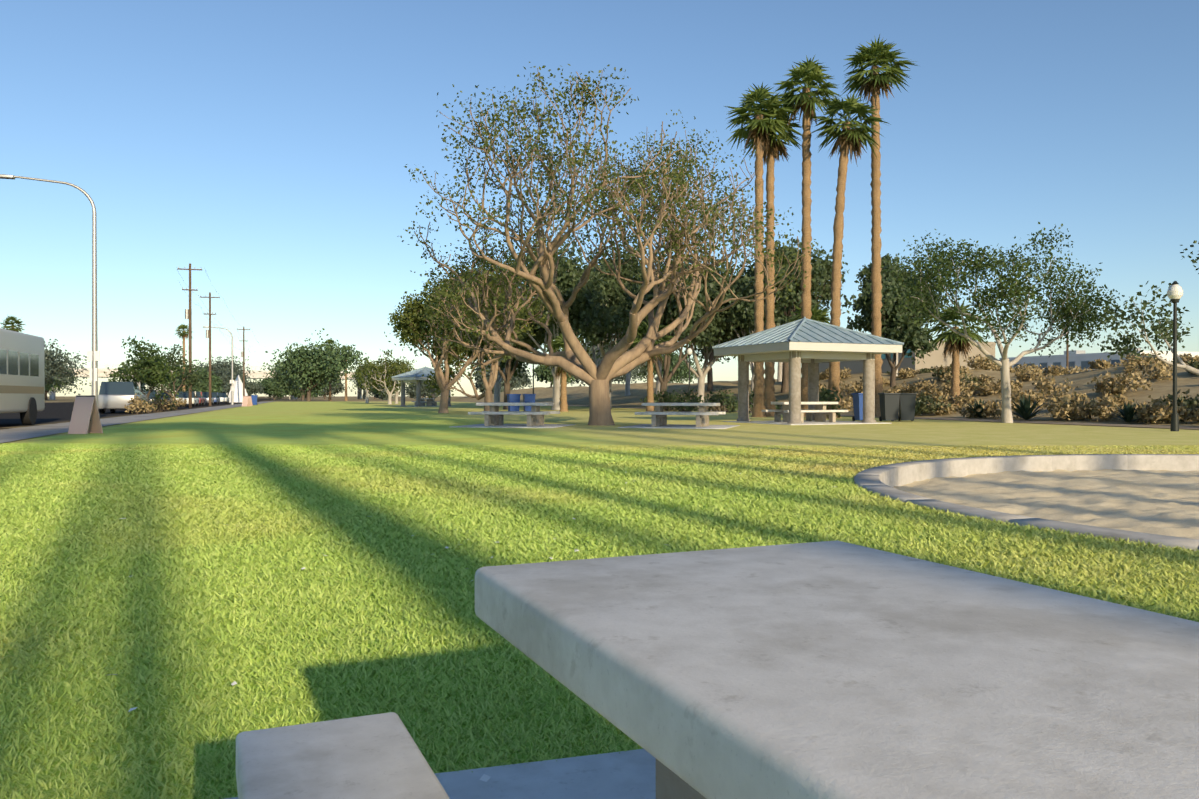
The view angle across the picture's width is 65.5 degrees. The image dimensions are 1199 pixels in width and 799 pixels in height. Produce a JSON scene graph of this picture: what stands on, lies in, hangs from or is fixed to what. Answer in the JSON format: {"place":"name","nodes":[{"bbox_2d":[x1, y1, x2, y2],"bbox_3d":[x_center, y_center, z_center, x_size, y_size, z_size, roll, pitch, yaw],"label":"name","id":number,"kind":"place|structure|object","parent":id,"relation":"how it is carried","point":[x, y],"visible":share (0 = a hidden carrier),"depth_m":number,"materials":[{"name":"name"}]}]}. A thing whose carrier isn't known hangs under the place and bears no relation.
{"place":"outdoors","nodes":[
{"label":"outdoors","id":0,"kind":"place"},
{"bbox_2d":[0,401,274,442],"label":"path","id":1,"kind":"structure","parent":0,"point":[12,434],"depth_m":31.86,"materials":[{"name":"concrete"}]},
{"bbox_2d":[0,363,1198,798],"bbox_3d":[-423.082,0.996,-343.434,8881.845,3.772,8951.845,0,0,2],"label":"terrain","id":2,"kind":"structure","parent":0,"point":[334,421],"depth_m":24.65,"materials":[{"name":"green plant"}]},
{"bbox_2d":[0,316,24,331],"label":"fan palm","id":3,"kind":"object","parent":2,"relation":"on","point":[8,321],"visible":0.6,"depth_m":131.07,"materials":[{"name":"green plant"}]},
{"bbox_2d":[0,328,44,424],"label":"bus","id":4,"kind":"object","parent":2,"relation":"on","point":[22,373],"visible":1,"depth_m":30.78,"materials":[{"name":"beige metal"}]},
{"bbox_2d":[0,174,99,415],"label":"street light","id":5,"kind":"object","parent":2,"relation":"on","point":[93,355],"visible":0.79,"depth_m":39.58,"materials":[{"name":"grey"}]},
{"bbox_2d":[45,367,76,399],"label":"tree","id":6,"kind":"object","parent":2,"relation":"on","point":[55,385],"visible":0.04,"depth_m":241.25,"materials":[{"name":"green plant"}]},
{"bbox_2d":[44,339,90,397],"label":"tree","id":7,"kind":"object","parent":2,"relation":"on","point":[53,366],"visible":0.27,"depth_m":201.21,"materials":[{"name":"green plant"}]},
{"bbox_2d":[68,395,102,433],"bbox_3d":[-13.830,0.404,25.096,0.620,1.025,0.560,0,0,17],"label":"sandwich board sign","id":8,"kind":"object","parent":2,"relation":"on","point":[85,417],"visible":0.96,"depth_m":25.00,"materials":[{"name":"grey metal"}]},
{"bbox_2d":[98,382,148,413],"bbox_3d":[-27.675,-0.108,54.309,1.950,1.792,4.700,0,0,-17],"label":"pale van","id":9,"kind":"object","parent":2,"relation":"on","point":[113,396],"visible":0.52,"depth_m":52.23,"materials":[{"name":"silver metal"}]},
{"bbox_2d":[124,394,155,413],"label":"roadside bush","id":10,"kind":"object","parent":2,"relation":"on","point":[136,404],"visible":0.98,"depth_m":51.74,"materials":[{"name":"beige plant"}]},
{"bbox_2d":[100,335,186,412],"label":"roadside tree","id":11,"kind":"object","parent":2,"relation":"on","point":[148,369],"visible":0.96,"depth_m":55.84,"materials":[{"name":"green plant"}]},
{"bbox_2d":[131,343,207,409],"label":"roadside tree","id":12,"kind":"object","parent":2,"relation":"on","point":[189,378],"visible":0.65,"depth_m":68.64,"materials":[{"name":"green plant"}]},
{"bbox_2d":[175,324,193,390],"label":"fan palm","id":13,"kind":"object","parent":2,"relation":"on","point":[184,334],"visible":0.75,"depth_m":170.00,"materials":[{"name":"green plant"}]},
{"bbox_2d":[177,263,201,407],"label":"utility pole","id":14,"kind":"object","parent":2,"relation":"on","point":[188,313],"visible":0.9,"depth_m":77.36,"materials":[{"name":"brown wood"}]},
{"bbox_2d":[172,367,224,392],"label":"tree","id":15,"kind":"object","parent":2,"relation":"on","point":[216,382],"visible":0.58,"depth_m":184.12,"materials":[{"name":"green plant"}]},
{"bbox_2d":[200,292,219,405],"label":"utility pole","id":16,"kind":"object","parent":2,"relation":"on","point":[208,333],"visible":1,"depth_m":94.49,"materials":[{"name":"brown wood"}]},
{"bbox_2d":[187,356,255,386],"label":"tree","id":17,"kind":"object","parent":2,"relation":"on","point":[220,368],"visible":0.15,"depth_m":238.26,"materials":[{"name":"green plant"}]},
{"bbox_2d":[218,371,247,394],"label":"tree","id":18,"kind":"object","parent":2,"relation":"on","point":[225,378],"visible":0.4,"depth_m":214.94,"materials":[{"name":"green plant"}]},
{"bbox_2d":[228,375,247,401],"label":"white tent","id":19,"kind":"object","parent":2,"relation":"on","point":[238,390],"visible":0.77,"depth_m":148.52,"materials":[{"name":"white fabric"}]},
{"bbox_2d":[49,364,460,399],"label":"building","id":20,"kind":"structure","parent":2,"relation":"on","point":[256,375],"depth_m":283.67,"materials":[{"name":"concrete"}]},
{"bbox_2d":[253,375,292,399],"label":"tree","id":21,"kind":"object","parent":2,"relation":"on","point":[266,383],"visible":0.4,"depth_m":273.40,"materials":[{"name":"green plant"}]},
{"bbox_2d":[258,360,340,399],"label":"tree","id":22,"kind":"object","parent":2,"relation":"on","point":[281,383],"visible":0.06,"depth_m":217.72,"materials":[{"name":"green plant"}]},
{"bbox_2d":[264,328,368,400],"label":"tree","id":23,"kind":"object","parent":2,"relation":"on","point":[312,368],"visible":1,"depth_m":181.72,"materials":[{"name":"green plant"}]},
{"bbox_2d":[351,360,378,402],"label":"coral tree","id":24,"kind":"object","parent":2,"relation":"on","point":[361,368],"visible":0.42,"depth_m":134.97,"materials":[{"name":"green plant"}]},
{"bbox_2d":[356,350,406,403],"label":"coral tree","id":25,"kind":"object","parent":2,"relation":"on","point":[384,371],"visible":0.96,"depth_m":115.35,"materials":[{"name":"green plant"}]},
{"bbox_2d":[368,356,416,403],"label":"coral tree","id":26,"kind":"object","parent":2,"relation":"on","point":[408,369],"visible":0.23,"depth_m":123.51,"materials":[{"name":"green plant"}]},
{"bbox_2d":[405,383,440,398],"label":"tree","id":27,"kind":"object","parent":2,"relation":"on","point":[411,392],"visible":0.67,"depth_m":219.39,"materials":[{"name":"green plant"}]},
{"bbox_2d":[391,366,459,405],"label":"shelter","id":28,"kind":"object","parent":2,"relation":"on","point":[416,377],"visible":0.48,"depth_m":91.07,"materials":[{"name":"concrete"}]},
{"bbox_2d":[224,749,655,798],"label":"concrete pad","id":29,"kind":"object","parent":2,"relation":"on","point":[630,774],"visible":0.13,"depth_m":2.64,"materials":[{"name":"grey concrete"}]},
{"bbox_2d":[384,267,523,412],"bbox_3d":[-8.273,-3.737,54.013,8.151,9.206,7.967,0,0,2],"label":"coral tree","id":30,"kind":"object","parent":2,"relation":"on","point":[407,320],"visible":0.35,"depth_m":53.37,"materials":[{"name":"green plant"}]},
{"bbox_2d":[422,258,551,410],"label":"coral tree","id":31,"kind":"object","parent":2,"relation":"on","point":[488,385],"visible":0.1,"depth_m":55.58,"materials":[{"name":"green plant"}]},
{"bbox_2d":[473,369,504,393],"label":"tree","id":32,"kind":"object","parent":2,"relation":"on","point":[479,384],"visible":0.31,"depth_m":202.84,"materials":[{"name":"green plant"}]},
{"bbox_2d":[471,362,525,389],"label":"tree","id":33,"kind":"object","parent":2,"relation":"on","point":[513,381],"visible":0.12,"depth_m":216.08,"materials":[{"name":"green plant"}]},
{"bbox_2d":[469,332,535,406],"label":"eucalyptus tree","id":34,"kind":"object","parent":2,"relation":"on","point":[501,364],"visible":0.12,"depth_m":86.92,"materials":[{"name":"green plant"}]},
{"bbox_2d":[459,269,561,408],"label":"eucalyptus tree","id":35,"kind":"object","parent":2,"relation":"on","point":[539,333],"visible":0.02,"depth_m":68.35,"materials":[{"name":"green plant"}]},
{"bbox_2d":[451,424,574,427],"bbox_3d":[-2.823,0.935,31.099,3.400,0.140,3.200,0,0,12],"label":"concrete pad","id":36,"kind":"object","parent":2,"relation":"on","point":[516,426],"visible":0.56,"depth_m":30.01,"materials":[{"name":"concrete"}]},
{"bbox_2d":[468,403,559,425],"bbox_3d":[-2.823,0.485,31.098,2.690,0.760,1.700,0,0,12],"label":"picnic table","id":37,"kind":"object","parent":36,"relation":"on","point":[494,416],"visible":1,"depth_m":30.70,"materials":[{"name":"concrete"}]},
{"bbox_2d":[532,364,574,387],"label":"tree","id":38,"kind":"object","parent":2,"relation":"on","point":[542,374],"visible":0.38,"depth_m":192.15,"materials":[{"name":"green plant"}]},
{"bbox_2d":[539,332,587,411],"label":"fan palm","id":39,"kind":"object","parent":2,"relation":"on","point":[557,344],"visible":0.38,"depth_m":59.90,"materials":[{"name":"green plant"}]},
{"bbox_2d":[498,242,629,409],"bbox_3d":[-3.130,-5.234,66.101,8.800,12.116,9.268,0,0,-28],"label":"eucalyptus tree","id":40,"kind":"object","parent":2,"relation":"on","point":[584,311],"visible":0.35,"depth_m":64.24,"materials":[{"name":"green plant"}]},
{"bbox_2d":[568,345,636,385],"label":"tree","id":41,"kind":"object","parent":2,"relation":"on","point":[619,377],"visible":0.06,"depth_m":204.86,"materials":[{"name":"green plant"}]},
{"bbox_2d":[553,233,655,408],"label":"eucalyptus tree","id":42,"kind":"object","parent":2,"relation":"on","point":[614,289],"visible":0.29,"depth_m":71.48,"materials":[{"name":"green plant"}]},
{"bbox_2d":[397,62,823,425],"bbox_3d":[-0.119,-4.580,32.976,14.116,11.103,16.543,0,0,2],"label":"coral tree","id":43,"kind":"object","parent":2,"relation":"on","point":[573,358],"visible":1,"depth_m":29.66,"materials":[{"name":"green plant"}]},
{"bbox_2d":[627,320,676,410],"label":"fan palm","id":44,"kind":"object","parent":2,"relation":"on","point":[642,328],"visible":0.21,"depth_m":56.74,"materials":[{"name":"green plant"}]},
{"bbox_2d":[654,386,679,410],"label":"green shrub","id":45,"kind":"object","parent":2,"relation":"on","point":[664,396],"visible":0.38,"depth_m":62.02,"materials":[{"name":"green plant"}]},
{"bbox_2d":[634,349,703,383],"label":"tree","id":46,"kind":"object","parent":2,"relation":"on","point":[681,371],"visible":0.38,"depth_m":217.20,"materials":[{"name":"green plant"}]},
{"bbox_2d":[614,262,735,410],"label":"eucalyptus tree","id":47,"kind":"object","parent":2,"relation":"on","point":[670,315],"visible":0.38,"depth_m":63.60,"materials":[{"name":"green plant"}]},
{"bbox_2d":[618,424,739,428],"bbox_3d":[2.662,0.939,30.524,3.400,0.140,3.200,0,0,17],"label":"concrete pad","id":48,"kind":"object","parent":2,"relation":"on","point":[674,426],"visible":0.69,"depth_m":30.07,"materials":[{"name":"concrete"}]},
{"bbox_2d":[635,403,725,426],"bbox_3d":[2.662,0.489,30.523,2.690,0.760,1.700,0,0,17],"label":"picnic table","id":49,"kind":"object","parent":48,"relation":"on","point":[658,416],"visible":1,"depth_m":30.05,"materials":[{"name":"concrete"}]},
{"bbox_2d":[670,389,703,411],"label":"green shrub","id":50,"kind":"object","parent":2,"relation":"on","point":[687,397],"visible":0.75,"depth_m":53.60,"materials":[{"name":"green plant"}]},
{"bbox_2d":[628,244,763,408],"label":"eucalyptus tree","id":51,"kind":"object","parent":2,"relation":"on","point":[699,374],"visible":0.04,"depth_m":69.55,"materials":[{"name":"green plant"}]},
{"bbox_2d":[236,540,1198,798],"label":"picnic table","id":52,"kind":"object","parent":2,"relation":"on","point":[836,669],"visible":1,"depth_m":1.18,"materials":[{"name":"concrete"}]},
{"bbox_2d":[694,275,742,390],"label":"eucalyptus tree","id":53,"kind":"object","parent":2,"relation":"on","point":[710,377],"visible":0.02,"depth_m":89.44,"materials":[{"name":"green plant"}]},
{"bbox_2d":[704,389,737,412],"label":"green shrub","id":54,"kind":"object","parent":2,"relation":"on","point":[722,396],"visible":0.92,"depth_m":56.63,"materials":[{"name":"green plant"}]},
{"bbox_2d":[702,264,801,407],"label":"eucalyptus tree","id":55,"kind":"object","parent":2,"relation":"on","point":[741,319],"visible":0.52,"depth_m":65.00,"materials":[{"name":"green plant"}]},
{"bbox_2d":[724,82,795,416],"bbox_3d":[7.538,-6.957,43.693,3.589,15.680,3.398,0,0,2],"label":"fan palm","id":56,"kind":"object","parent":2,"relation":"on","point":[757,127],"visible":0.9,"depth_m":43.55,"materials":[{"name":"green plant"}]},
{"bbox_2d":[738,106,801,416],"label":"fan palm","id":57,"kind":"object","parent":2,"relation":"on","point":[776,147],"visible":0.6,"depth_m":45.05,"materials":[{"name":"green plant"}]},
{"bbox_2d":[729,236,848,392],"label":"eucalyptus tree","id":58,"kind":"object","parent":2,"relation":"on","point":[821,273],"visible":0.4,"depth_m":71.79,"materials":[{"name":"green plant"}]},
{"bbox_2d":[773,55,841,416],"bbox_3d":[9.763,-7.628,44.328,3.329,17.017,3.569,0,0,2],"label":"fan palm","id":59,"kind":"object","parent":2,"relation":"on","point":[809,73],"visible":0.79,"depth_m":43.98,"materials":[{"name":"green plant"}]},
{"bbox_2d":[723,420,891,424],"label":"shelter slab","id":60,"kind":"structure","parent":2,"relation":"on","point":[827,422],"depth_m":33.94,"materials":[{"name":"grey concrete"}]},
{"bbox_2d":[762,402,847,422],"bbox_3d":[7.649,0.464,34.766,2.690,0.760,1.700,0,0,-24],"label":"picnic table","id":61,"kind":"object","parent":60,"relation":"on","point":[820,411],"visible":0.85,"depth_m":34.63,"materials":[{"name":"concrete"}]},
{"bbox_2d":[712,317,903,423],"bbox_3d":[7.649,-1.086,34.761,5.053,4.000,5.053,0,0,-24],"label":"shelter","id":62,"kind":"object","parent":2,"relation":"on","point":[813,344],"visible":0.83,"depth_m":33.66,"materials":[{"name":"concrete"}]},
{"bbox_2d":[787,303,830,323],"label":"fan palm","id":63,"kind":"object","parent":2,"relation":"on","point":[819,315],"visible":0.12,"depth_m":52.12,"materials":[{"name":"green plant"}]},
{"bbox_2d":[819,384,845,418],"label":"green shrub","id":64,"kind":"object","parent":2,"relation":"on","point":[827,396],"visible":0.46,"depth_m":40.68,"materials":[{"name":"green plant"}]},
{"bbox_2d":[808,91,888,417],"bbox_3d":[11.460,-6.656,43.205,3.373,15.102,3.512,0,0,-23],"label":"fan palm","id":65,"kind":"object","parent":2,"relation":"on","point":[851,136],"visible":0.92,"depth_m":42.95,"materials":[{"name":"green plant"}]},
{"bbox_2d":[839,380,862,395],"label":"scrub bush","id":66,"kind":"object","parent":2,"relation":"on","point":[860,389],"visible":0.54,"depth_m":61.70,"materials":[{"name":"beige plant"}]},
{"bbox_2d":[851,393,862,420],"bbox_3d":[10.244,0.301,36.318,0.660,1.105,0.730,0,0,-8],"label":"trash bin","id":67,"kind":"object","parent":2,"relation":"on","point":[858,405],"visible":0.46,"depth_m":36.09,"materials":[{"name":"blue plastic"}]},
{"bbox_2d":[843,35,917,416],"bbox_3d":[13.217,-8.169,44.019,3.660,18.102,3.401,0,0,2],"label":"fan palm","id":68,"kind":"object","parent":2,"relation":"on","point":[874,81],"visible":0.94,"depth_m":43.87,"materials":[{"name":"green plant"}]},
{"bbox_2d":[878,393,900,420],"bbox_3d":[11.300,0.301,36.385,0.660,1.105,0.730,0,0,-3],"label":"trash bin","id":69,"kind":"object","parent":2,"relation":"on","point":[889,406],"visible":1,"depth_m":36.09,"materials":[{"name":"grey plastic"}]},
{"bbox_2d":[842,273,937,392],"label":"eucalyptus tree","id":70,"kind":"object","parent":2,"relation":"on","point":[907,332],"visible":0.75,"depth_m":58.22,"materials":[{"name":"green plant"}]},
{"bbox_2d":[854,253,948,375],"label":"eucalyptus tree","id":71,"kind":"object","parent":2,"relation":"on","point":[865,271],"visible":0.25,"depth_m":69.97,"materials":[{"name":"green plant"}]},
{"bbox_2d":[819,340,995,373],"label":"beige building","id":72,"kind":"structure","parent":2,"relation":"on","point":[936,358],"depth_m":127.95,"materials":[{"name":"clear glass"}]},
{"bbox_2d":[898,393,916,420],"bbox_3d":[12.011,0.301,36.462,0.660,1.105,0.730,0,0,10],"label":"trash bin","id":73,"kind":"object","parent":2,"relation":"on","point":[907,401],"visible":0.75,"depth_m":36.16,"materials":[{"name":"grey plastic"}]},
{"bbox_2d":[911,379,951,396],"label":"scrub bush","id":74,"kind":"object","parent":2,"relation":"on","point":[928,387],"visible":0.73,"depth_m":53.81,"materials":[{"name":"beige plant"}]},
{"bbox_2d":[916,390,951,414],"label":"scrub bush","id":75,"kind":"object","parent":2,"relation":"on","point":[931,401],"visible":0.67,"depth_m":44.39,"materials":[{"name":"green plant"}]},
{"bbox_2d":[924,299,989,405],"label":"fan palm","id":76,"kind":"object","parent":2,"relation":"on","point":[955,344],"visible":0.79,"depth_m":49.22,"materials":[{"name":"green plant"}]},
{"bbox_2d":[939,379,983,394],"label":"scrub bush","id":77,"kind":"object","parent":2,"relation":"on","point":[963,386],"visible":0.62,"depth_m":52.43,"materials":[{"name":"beige plant"}]},
{"bbox_2d":[942,390,984,410],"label":"scrub bush","id":78,"kind":"object","parent":2,"relation":"on","point":[961,401],"visible":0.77,"depth_m":46.04,"materials":[{"name":"brown plant"}]},
{"bbox_2d":[963,354,991,368],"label":"scrub bush","id":79,"kind":"object","parent":2,"relation":"on","point":[980,361],"visible":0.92,"depth_m":62.78,"materials":[{"name":"brown plant"}]},
{"bbox_2d":[976,381,1000,395],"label":"scrub bush","id":80,"kind":"object","parent":2,"relation":"on","point":[991,388],"visible":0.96,"depth_m":51.22,"materials":[{"name":"beige plant"}]},
{"bbox_2d":[976,396,1034,418],"bbox_3d":[17.281,0.322,39.273,1.758,1.006,2.366,0,0,-13],"label":"scrub bush","id":81,"kind":"object","parent":2,"relation":"on","point":[994,409],"visible":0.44,"depth_m":39.69,"materials":[{"name":"brown plant"}]},
{"bbox_2d":[880,222,1134,422],"bbox_3d":[14.845,-2.896,34.243,8.325,7.653,7.482,0,0,2],"label":"tree","id":82,"kind":"object","parent":2,"relation":"on","point":[1060,310],"visible":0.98,"depth_m":33.62,"materials":[{"name":"green plant"}]},
{"bbox_2d":[854,454,1198,551],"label":"concrete curb","id":83,"kind":"structure","parent":2,"relation":"on","point":[883,480],"depth_m":14.59,"materials":[{"name":"concrete"}]},
{"bbox_2d":[1011,394,1046,419],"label":"agave","id":84,"kind":"object","parent":2,"relation":"on","point":[1024,410],"visible":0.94,"depth_m":37.09,"materials":[{"name":"green plant"}]},
{"bbox_2d":[1011,388,1046,407],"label":"scrub bush","id":85,"kind":"object","parent":2,"relation":"on","point":[1032,395],"visible":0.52,"depth_m":43.00,"materials":[{"name":"brown plant"}]},
{"bbox_2d":[893,469,1198,538],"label":"sand pit","id":86,"kind":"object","parent":2,"relation":"on","point":[1162,502],"depth_m":12.23,"materials":[{"name":"beige sand"}]},
{"bbox_2d":[1032,373,1077,396],"bbox_3d":[22.087,-0.728,45.632,1.964,1.186,2.418,0,0,2],"label":"scrub bush","id":87,"kind":"object","parent":2,"relation":"on","point":[1045,385],"visible":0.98,"depth_m":45.17,"materials":[{"name":"beige plant"}]},
{"bbox_2d":[1042,393,1091,419],"bbox_3d":[18.071,0.287,36.060,2.678,1.092,1.679,0,0,-25],"label":"scrub bush","id":88,"kind":"object","parent":2,"relation":"on","point":[1058,408],"visible":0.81,"depth_m":35.59,"materials":[{"name":"beige plant"}]},
{"bbox_2d":[1043,392,1090,404],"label":"scrub bush","id":89,"kind":"object","parent":2,"relation":"on","point":[1069,396],"visible":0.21,"depth_m":39.27,"materials":[{"name":"brown plant"}]},
{"bbox_2d":[1073,398,1121,420],"bbox_3d":[18.845,0.358,35.074,1.571,0.913,1.759,0,0,2],"label":"scrub bush","id":90,"kind":"object","parent":2,"relation":"on","point":[1100,411],"visible":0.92,"depth_m":34.94,"materials":[{"name":"brown plant"}]},
{"bbox_2d":[999,348,1198,371],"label":"white building","id":91,"kind":"structure","parent":2,"relation":"on","point":[1079,358],"depth_m":144.75,"materials":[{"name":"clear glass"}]},
{"bbox_2d":[1095,393,1133,411],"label":"scrub bush","id":92,"kind":"object","parent":2,"relation":"on","point":[1119,399],"visible":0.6,"depth_m":37.02,"materials":[{"name":"brown plant"}]},
{"bbox_2d":[1087,370,1154,394],"bbox_3d":[23.470,-0.759,41.497,2.668,1.129,2.319,0,0,2],"label":"scrub bush","id":93,"kind":"object","parent":2,"relation":"on","point":[1123,380],"visible":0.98,"depth_m":41.38,"materials":[{"name":"beige plant"}]},
{"bbox_2d":[1105,401,1138,422],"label":"agave","id":94,"kind":"object","parent":2,"relation":"on","point":[1127,411],"visible":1,"depth_m":32.97,"materials":[{"name":"green plant"}]},
{"bbox_2d":[1120,354,1154,371],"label":"scrub bush","id":95,"kind":"object","parent":2,"relation":"on","point":[1132,360],"visible":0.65,"depth_m":47.94,"materials":[{"name":"brown plant"}]},
{"bbox_2d":[1114,355,1172,382],"bbox_3d":[26.066,-1.446,44.076,2.769,1.316,2.248,0,0,-20],"label":"scrub bush","id":96,"kind":"object","parent":2,"relation":"on","point":[1160,370],"visible":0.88,"depth_m":43.89,"materials":[{"name":"brown plant"}]},
{"bbox_2d":[1099,240,1198,375],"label":"tree","id":97,"kind":"object","parent":2,"relation":"on","point":[1160,327],"visible":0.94,"depth_m":29.44,"materials":[{"name":"green plant"}]},
{"bbox_2d":[1133,401,1193,423],"bbox_3d":[19.365,0.449,31.998,1.698,0.809,1.868,0,0,2],"label":"scrub bush","id":98,"kind":"object","parent":2,"relation":"on","point":[1144,413],"visible":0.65,"depth_m":31.69,"materials":[{"name":"brown plant"}]},
{"bbox_2d":[1133,389,1194,422],"bbox_3d":[19.788,0.211,32.429,2.696,1.192,1.454,0,0,-28],"label":"scrub bush","id":99,"kind":"object","parent":2,"relation":"on","point":[1156,402],"visible":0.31,"depth_m":32.16,"materials":[{"name":"brown plant"}]},
{"bbox_2d":[1167,281,1182,430],"bbox_3d":[16.340,-1.209,26.479,0.400,4.320,0.400,0,0,2],"label":"lamp post","id":100,"kind":"object","parent":2,"relation":"on","point":[1175,292],"visible":0.96,"depth_m":26.43,"materials":[{"name":"grey metal"}]},
{"bbox_2d":[1151,394,1198,420],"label":"scrub bush","id":101,"kind":"object","parent":2,"relation":"on","point":[1186,402],"visible":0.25,"depth_m":32.42,"materials":[{"name":"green plant"}]},
{"bbox_2d":[0,0,1198,395],"label":"sky","id":102,"kind":"structure","parent":0,"point":[264,147],"materials":[{"name":"blue"}]},
{"bbox_2d":[479,402,1198,428],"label":"planting bed","id":103,"kind":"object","parent":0,"point":[1124,425],"depth_m":34.29,"materials":[{"name":"brown soil"}]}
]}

